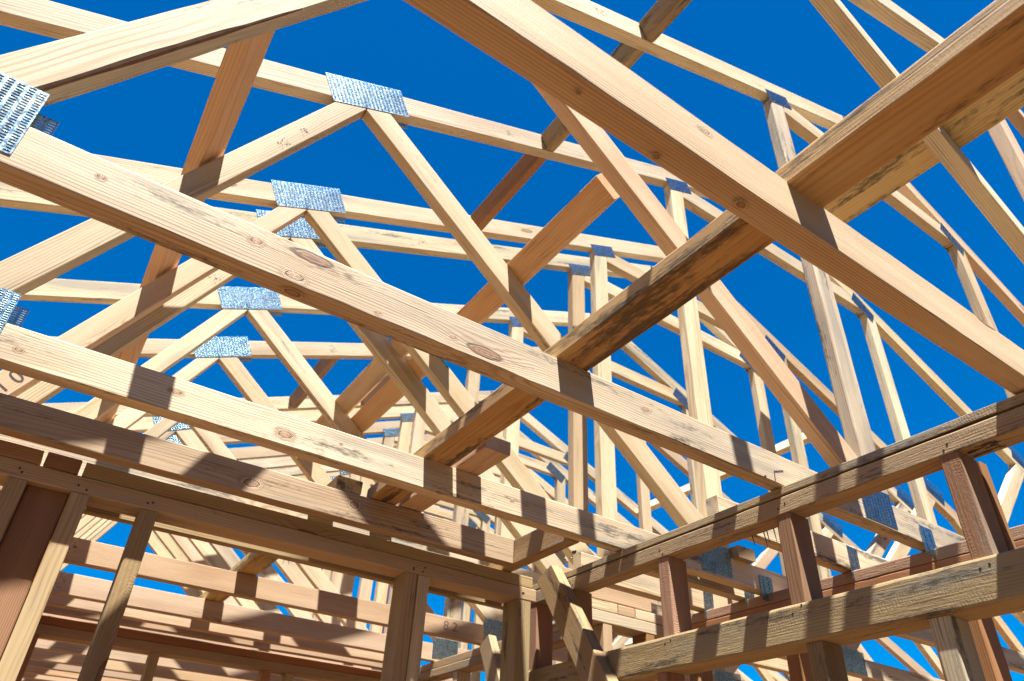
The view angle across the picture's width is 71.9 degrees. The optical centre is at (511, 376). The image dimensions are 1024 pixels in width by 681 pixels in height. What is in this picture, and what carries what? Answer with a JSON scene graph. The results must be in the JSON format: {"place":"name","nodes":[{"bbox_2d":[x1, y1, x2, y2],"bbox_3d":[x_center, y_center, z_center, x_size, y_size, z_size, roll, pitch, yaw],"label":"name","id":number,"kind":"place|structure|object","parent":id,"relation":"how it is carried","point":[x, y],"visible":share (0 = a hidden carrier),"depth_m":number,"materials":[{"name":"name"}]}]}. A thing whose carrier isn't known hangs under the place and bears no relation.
{"place":"outdoors","nodes":[
{"label":"outdoors","id":0,"kind":"place"},
{"bbox_2d":[42,391,789,680],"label":"roof truss","id":1,"kind":"object","parent":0,"point":[316,577],"visible":0.06,"depth_m":4.86,"materials":[{"name":"beige wood"}]},
{"bbox_2d":[0,0,1023,680],"label":"sky","id":2,"kind":"structure","parent":0,"point":[153,117],"materials":[{"name":"blue"}]},
{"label":"floor","id":3,"kind":"structure","parent":0,"visible":0},
{"bbox_2d":[0,509,63,659],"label":"wall frame","id":4,"kind":"object","parent":3,"relation":"on","point":[31,585],"depth_m":1.87,"materials":[{"name":"beige wood"}]},
{"bbox_2d":[43,605,382,669],"bbox_3d":[-1.653,1.250,3.550,2.500,0.089,0.045,22,-38,-27],"label":"joist","id":5,"kind":"object","parent":4,"relation":"on","point":[183,632],"visible":0.32,"depth_m":3.60,"materials":[{"name":"beige wood"}]},
{"bbox_2d":[46,594,383,662],"bbox_3d":[-1.563,1.180,3.437,2.500,0.089,0.045,22,-38,-27],"label":"joist","id":6,"kind":"object","parent":4,"relation":"on","point":[163,619],"visible":0.38,"depth_m":3.47,"materials":[{"name":"beige wood"}]},
{"bbox_2d":[30,434,751,680],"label":"roof truss","id":7,"kind":"object","parent":4,"relation":"on","point":[229,557],"depth_m":4.78,"materials":[{"name":"beige wood"}]},
{"bbox_2d":[34,421,787,680],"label":"roof truss","id":8,"kind":"object","parent":4,"relation":"on","point":[389,430],"visible":0.06,"depth_m":4.81,"materials":[{"name":"beige wood"}]},
{"bbox_2d":[14,278,944,680],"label":"roof truss","id":9,"kind":"object","parent":4,"relation":"on","point":[258,310],"visible":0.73,"depth_m":3.37,"materials":[{"name":"beige wood"}]},
{"bbox_2d":[775,433,809,454],"bbox_3d":[2.038,0.507,5.222,0.045,0.085,0.570,40,-44,-12],"label":"blocking","id":10,"kind":"object","parent":9,"relation":"attached to","point":[783,447],"visible":0.25,"depth_m":5.22,"materials":[{"name":"brown wood"}]},
{"bbox_2d":[51,336,933,677],"bbox_3d":[0.268,0.784,4.820,11.500,2.429,0.050,22,-38,-27],"label":"roof truss","id":11,"kind":"object","parent":4,"relation":"on","point":[225,354],"visible":0.47,"depth_m":3.78,"materials":[{"name":"beige wood"}]},
{"bbox_2d":[290,359,338,407],"bbox_3d":[-1.298,0.012,4.611,0.045,0.085,0.740,-1,-25,-39],"label":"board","id":12,"kind":"object","parent":11,"relation":"attached to","point":[321,369],"visible":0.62,"depth_m":4.52,"materials":[{"name":"brown wood"}]},
{"bbox_2d":[315,339,408,428],"bbox_3d":[-0.814,0.117,3.514,0.090,0.043,1.440,52,-45,0],"label":"brace board","id":13,"kind":"object","parent":11,"relation":"attached to","point":[372,375],"visible":0.38,"depth_m":3.36,"materials":[{"name":"brown wood"}]},
{"bbox_2d":[362,359,409,404],"bbox_3d":[-0.876,0.007,4.951,0.045,0.085,0.740,-1,-25,-39],"label":"blocking","id":14,"kind":"object","parent":11,"relation":"attached to","point":[376,389],"visible":0.2,"depth_m":5.02,"materials":[{"name":"brown wood"}]},
{"bbox_2d":[637,484,689,513],"bbox_3d":[1.351,1.042,6.084,0.045,0.085,0.740,40,-44,-12],"label":"blocking","id":15,"kind":"object","parent":11,"relation":"attached to","point":[656,504],"visible":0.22,"depth_m":6.13,"materials":[{"name":"brown wood"}]},
{"bbox_2d":[719,471,731,480],"bbox_3d":[1.718,0.756,5.623,0.045,0.085,0.470,40,-44,-12],"label":"blocking","id":16,"kind":"object","parent":11,"relation":"attached to","point":[723,475],"visible":0.11,"depth_m":5.62,"materials":[{"name":"beige wood"}]},
{"bbox_2d":[0,154,1023,680],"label":"roof truss","id":17,"kind":"object","parent":4,"relation":"on","point":[320,210],"visible":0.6,"depth_m":2.96,"materials":[{"name":"brown wood"}]},
{"bbox_2d":[0,182,1023,680],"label":"roof truss","id":18,"kind":"object","parent":4,"relation":"on","point":[400,372],"visible":0.35,"depth_m":3.34,"materials":[{"name":"brown wood"}]},
{"bbox_2d":[16,614,381,680],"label":"wall frame","id":19,"kind":"object","parent":3,"relation":"on","point":[154,646],"visible":0.84,"depth_m":3.58,"materials":[{"name":"red wood"}]},
{"bbox_2d":[21,505,450,680],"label":"roof truss","id":20,"kind":"object","parent":3,"relation":"on","point":[156,546],"depth_m":5.86,"materials":[{"name":"beige wood"}]},
{"bbox_2d":[25,464,494,680],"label":"roof truss","id":21,"kind":"object","parent":3,"relation":"on","point":[188,549],"visible":0.13,"depth_m":5.51,"materials":[{"name":"beige wood"}]},
{"bbox_2d":[0,440,535,680],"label":"wall frame","id":22,"kind":"object","parent":3,"relation":"on","point":[35,496],"visible":1,"depth_m":1.93,"materials":[{"name":"red wood"}]},
{"bbox_2d":[0,486,502,609],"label":"ledger board","id":23,"kind":"object","parent":22,"relation":"attached to","point":[160,527],"visible":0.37,"depth_m":2.17,"materials":[{"name":"brown wood"}]},
{"bbox_2d":[0,393,513,566],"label":"trimmer beam","id":24,"kind":"structure","parent":22,"relation":"on","point":[34,422],"depth_m":2.01,"materials":[{"name":"brown wood"}]},
{"bbox_2d":[198,475,362,601],"bbox_3d":[-1.079,0.782,2.923,0.085,0.045,2.035,22,-38,-27],"label":"binder","id":25,"kind":"object","parent":24,"relation":"on","point":[253,564],"visible":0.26,"depth_m":2.81,"materials":[{"name":"brown wood"}]},
{"bbox_2d":[367,0,1023,504],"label":"binder","id":26,"kind":"object","parent":24,"relation":"on","point":[971,62],"visible":0.71,"depth_m":1.12,"materials":[{"name":"brown wood"}]},
{"bbox_2d":[485,529,578,571],"bbox_3d":[0.058,0.587,2.416,0.044,0.088,0.493,22,-38,-27],"label":"blocking","id":27,"kind":"object","parent":22,"relation":"on","point":[533,546],"visible":0.61,"depth_m":2.36,"materials":[{"name":"brown wood"}]},
{"bbox_2d":[27,448,567,680],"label":"roof truss","id":28,"kind":"object","parent":3,"relation":"on","point":[208,554],"depth_m":5.29,"materials":[{"name":"beige wood"}]},
{"bbox_2d":[23,472,619,680],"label":"roof truss","id":29,"kind":"object","parent":3,"relation":"on","point":[170,545],"visible":0.09,"depth_m":6.55,"materials":[{"name":"beige wood"}]},
{"bbox_2d":[38,404,774,680],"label":"roof truss","id":30,"kind":"object","parent":3,"relation":"on","point":[185,434],"visible":0.24,"depth_m":5.41,"materials":[{"name":"beige wood"}]},
{"bbox_2d":[419,623,613,680],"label":"wall frame","id":31,"kind":"object","parent":3,"relation":"on","point":[463,666],"visible":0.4,"depth_m":3.56,"materials":[{"name":"brown wood"}]},
{"bbox_2d":[479,635,500,680],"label":"diagonal brace","id":32,"kind":"object","parent":31,"relation":"attached to","point":[490,653],"visible":0.87,"depth_m":3.26,"materials":[{"name":"brown wood"}]},
{"bbox_2d":[553,598,663,651],"bbox_3d":[0.361,1.894,2.149,0.650,2.352,0.088,22,-38,-27],"label":"wall frame","id":33,"kind":"object","parent":3,"relation":"on","point":[636,625],"visible":0.51,"depth_m":2.74,"materials":[{"name":"brown wood"}]},
{"bbox_2d":[559,566,650,612],"bbox_3d":[0.360,0.842,2.778,0.460,0.089,0.045,22,-38,-27],"label":"joist","id":34,"kind":"object","parent":33,"relation":"on","point":[613,596],"visible":0.23,"depth_m":2.79,"materials":[{"name":"beige wood"}]},
{"bbox_2d":[528,392,1023,680],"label":"wall frame","id":35,"kind":"object","parent":3,"relation":"on","point":[946,605],"visible":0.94,"depth_m":1.63,"materials":[{"name":"brown wood"}]},
{"bbox_2d":[537,550,617,680],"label":"diagonal brace","id":36,"kind":"object","parent":35,"relation":"attached to","point":[586,651],"visible":1,"depth_m":2.25,"materials":[{"name":"brown wood"}]},
{"bbox_2d":[404,0,1023,394],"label":"roof truss","id":37,"kind":"object","parent":35,"relation":"on","point":[540,47],"visible":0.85,"depth_m":1.08,"materials":[{"name":"beige wood"}]},
{"bbox_2d":[823,69,1023,222],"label":"brace board","id":38,"kind":"object","parent":37,"relation":"attached to","point":[990,110],"visible":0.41,"depth_m":2.04,"materials":[{"name":"wood"}]},
{"bbox_2d":[690,524,1023,680],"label":"wall frame","id":39,"kind":"object","parent":3,"relation":"on","point":[993,662],"visible":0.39,"depth_m":2.24,"materials":[{"name":"brown wood"}]},
{"bbox_2d":[0,0,1023,551],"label":"roof truss","id":40,"kind":"object","parent":39,"relation":"on","point":[48,166],"visible":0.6,"depth_m":1.49,"materials":[{"name":"brown wood"}]},
{"bbox_2d":[97,30,274,422],"bbox_3d":[-1.300,-0.320,2.563,0.043,0.100,2.715,45,-45,-7],"label":"brace board","id":41,"kind":"object","parent":40,"relation":"attached to","point":[240,65],"visible":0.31,"depth_m":1.90,"materials":[{"name":"red wood"}]},
{"bbox_2d":[541,42,643,150],"bbox_3d":[0.314,-1.139,2.868,0.045,0.085,0.566,-1,-25,-39],"label":"blocking","id":42,"kind":"object","parent":40,"relation":"attached to","point":[556,133],"visible":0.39,"depth_m":2.96,"materials":[{"name":"brown wood"}]},
{"bbox_2d":[625,638,631,646],"bbox_3d":[1.841,1.374,4.382,0.090,0.043,3.300,-25,-9,-45],"label":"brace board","id":43,"kind":"object","parent":40,"relation":"attached to","point":[628,642],"visible":0.02,"depth_m":5.50,"materials":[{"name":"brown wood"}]},
{"bbox_2d":[639,0,691,41],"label":"blocking","id":44,"kind":"object","parent":40,"relation":"attached to","point":[657,19],"visible":1,"depth_m":2.56,"materials":[{"name":"brown wood"}]},
{"bbox_2d":[919,525,936,556],"bbox_3d":[1.258,0.496,2.132,0.068,0.090,0.002,22,-38,-27],"label":"strap tie","id":45,"kind":"object","parent":40,"relation":"attached to","point":[928,541],"visible":1,"depth_m":2.13,"materials":[{"name":"metal"}]},
{"bbox_2d":[0,0,1023,673],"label":"roof truss","id":46,"kind":"object","parent":39,"relation":"on","point":[382,112],"visible":0.62,"depth_m":2.25,"materials":[{"name":"brown wood"}]},
{"bbox_2d":[396,437,510,512],"bbox_3d":[-0.354,0.434,2.341,0.080,0.042,1.130,22,-38,-27],"label":"binder","id":47,"kind":"object","parent":46,"relation":"on","point":[488,454],"visible":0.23,"depth_m":2.00,"materials":[{"name":"brown wood"}]},
{"bbox_2d":[351,173,619,432],"bbox_3d":[-0.235,-0.181,2.896,0.095,0.043,1.920,52,-45,0],"label":"brace board","id":48,"kind":"object","parent":46,"relation":"attached to","point":[591,201],"visible":0.62,"depth_m":2.47,"materials":[{"name":"red wood"}]},
{"bbox_2d":[471,154,546,230],"bbox_3d":[-0.025,-0.876,3.292,0.045,0.085,0.540,-1,-25,-39],"label":"blocking","id":49,"kind":"object","parent":46,"relation":"attached to","point":[517,177],"visible":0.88,"depth_m":3.27,"materials":[{"name":"red wood"}]},
{"bbox_2d":[759,575,773,600],"bbox_3d":[0.929,0.772,2.574,0.068,0.090,0.002,22,-38,-27],"label":"strap tie","id":50,"kind":"object","parent":46,"relation":"attached to","point":[766,586],"visible":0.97,"depth_m":2.58,"materials":[{"name":"metal"}]},
{"bbox_2d":[573,552,727,617],"bbox_3d":[0.548,0.817,2.696,0.760,0.122,0.048,22,-38,-27],"label":"hallway joist","id":51,"kind":"object","parent":39,"relation":"on","point":[645,586],"visible":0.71,"depth_m":2.66,"materials":[{"name":"brown wood"}]},
{"bbox_2d":[610,551,759,606],"bbox_3d":[0.702,0.747,2.578,0.860,0.122,0.048,22,-38,-27],"label":"hallway joist","id":52,"kind":"object","parent":39,"relation":"on","point":[711,587],"visible":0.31,"depth_m":2.58,"materials":[{"name":"brown wood"}]},
{"bbox_2d":[729,545,755,563],"bbox_3d":[0.799,0.677,2.619,0.090,0.044,0.180,22,-38,-27],"label":"offcut","id":53,"kind":"object","parent":52,"relation":"on","point":[742,554],"visible":0.42,"depth_m":2.55,"materials":[{"name":"brown wood"}]},
{"bbox_2d":[706,495,888,578],"bbox_3d":[1.167,0.645,2.387,1.390,0.122,0.048,22,-38,-27],"label":"hallway joist","id":54,"kind":"object","parent":39,"relation":"on","point":[836,556],"visible":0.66,"depth_m":2.30,"materials":[{"name":"brown wood"}]}
]}

